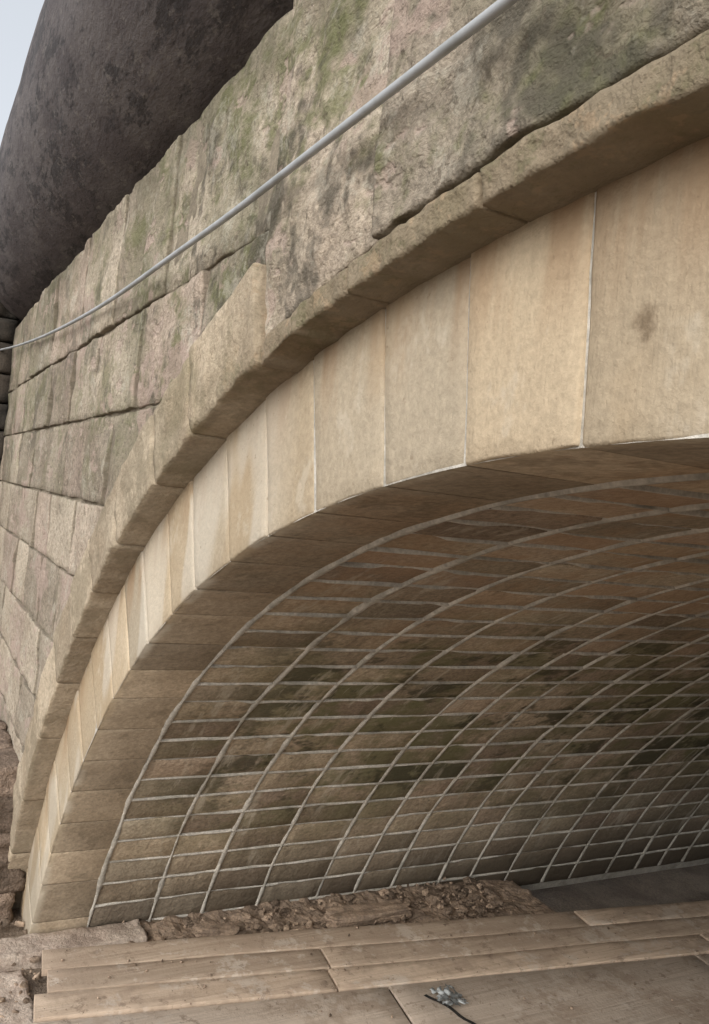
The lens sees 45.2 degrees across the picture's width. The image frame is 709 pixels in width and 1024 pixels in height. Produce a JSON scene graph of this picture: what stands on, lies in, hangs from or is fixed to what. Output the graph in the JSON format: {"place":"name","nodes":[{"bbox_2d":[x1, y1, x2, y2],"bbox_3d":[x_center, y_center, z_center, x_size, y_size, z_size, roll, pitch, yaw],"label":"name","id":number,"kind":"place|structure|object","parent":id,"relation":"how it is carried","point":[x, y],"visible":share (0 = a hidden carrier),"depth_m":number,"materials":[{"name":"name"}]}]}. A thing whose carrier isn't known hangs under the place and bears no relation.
{"place":"outdoors","nodes":[
{"label":"outdoors","id":0,"kind":"place"},
{"bbox_2d":[0,0,44,144],"label":"sky","id":1,"kind":"structure","parent":0,"point":[18,18],"materials":[{"name":"white"}]},
{"bbox_2d":[0,864,708,1023],"bbox_3d":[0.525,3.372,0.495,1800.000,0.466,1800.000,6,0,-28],"label":"ground","id":2,"kind":"structure","parent":0,"point":[683,884],"depth_m":8.35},
{"bbox_2d":[0,720,25,922],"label":"rubble masonry stub","id":3,"kind":"object","parent":2,"relation":"on","point":[12,881],"visible":0.65,"depth_m":5.83,"materials":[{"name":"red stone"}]},
{"bbox_2d":[0,919,147,1023],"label":"stone ledge","id":4,"kind":"object","parent":2,"relation":"on","point":[20,951],"visible":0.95,"depth_m":5.41,"materials":[{"name":"beige stone"}]},
{"bbox_2d":[0,0,293,460],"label":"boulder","id":5,"kind":"object","parent":2,"relation":"on","point":[112,100],"visible":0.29,"depth_m":4.27,"materials":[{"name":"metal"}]},
{"bbox_2d":[0,876,556,1017],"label":"rubble pile","id":6,"kind":"object","parent":2,"relation":"on","point":[468,898],"visible":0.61,"depth_m":6.41,"materials":[{"name":"brown stone"}]},
{"bbox_2d":[0,0,708,934],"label":"stone arch bridge","id":7,"kind":"structure","parent":2,"relation":"on","point":[354,508],"depth_m":3.28,"materials":[{"name":"stone"}]},
{"bbox_2d":[0,0,518,350],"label":"cable conduit","id":8,"kind":"object","parent":7,"relation":"attached to","point":[489,14],"visible":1,"depth_m":1.95,"materials":[{"name":"grey plastic"}]},
{"bbox_2d":[23,901,708,1023],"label":"scaffold board walkway","id":9,"kind":"structure","parent":2,"relation":"on","point":[659,973],"depth_m":5.42,"materials":[{"name":"brown wood"}]},
{"bbox_2d":[51,904,706,1023],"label":"grit","id":10,"kind":"object","parent":9,"relation":"on","point":[357,927],"visible":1,"depth_m":5.41,"materials":[{"name":"gravel"}]},
{"bbox_2d":[430,984,468,1006],"bbox_3d":[0.577,2.956,5.207,0.190,0.025,0.233,6,0,-28],"label":"plastic scrap","id":11,"kind":"object","parent":9,"relation":"on","point":[445,994],"visible":1,"depth_m":5.20,"materials":[{"name":"grey plastic"}]},
{"bbox_2d":[424,994,475,1023],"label":"rubber strap","id":12,"kind":"object","parent":9,"relation":"on","point":[453,1010],"visible":1,"depth_m":5.07,"materials":[{"name":"black rubber"}]}
]}

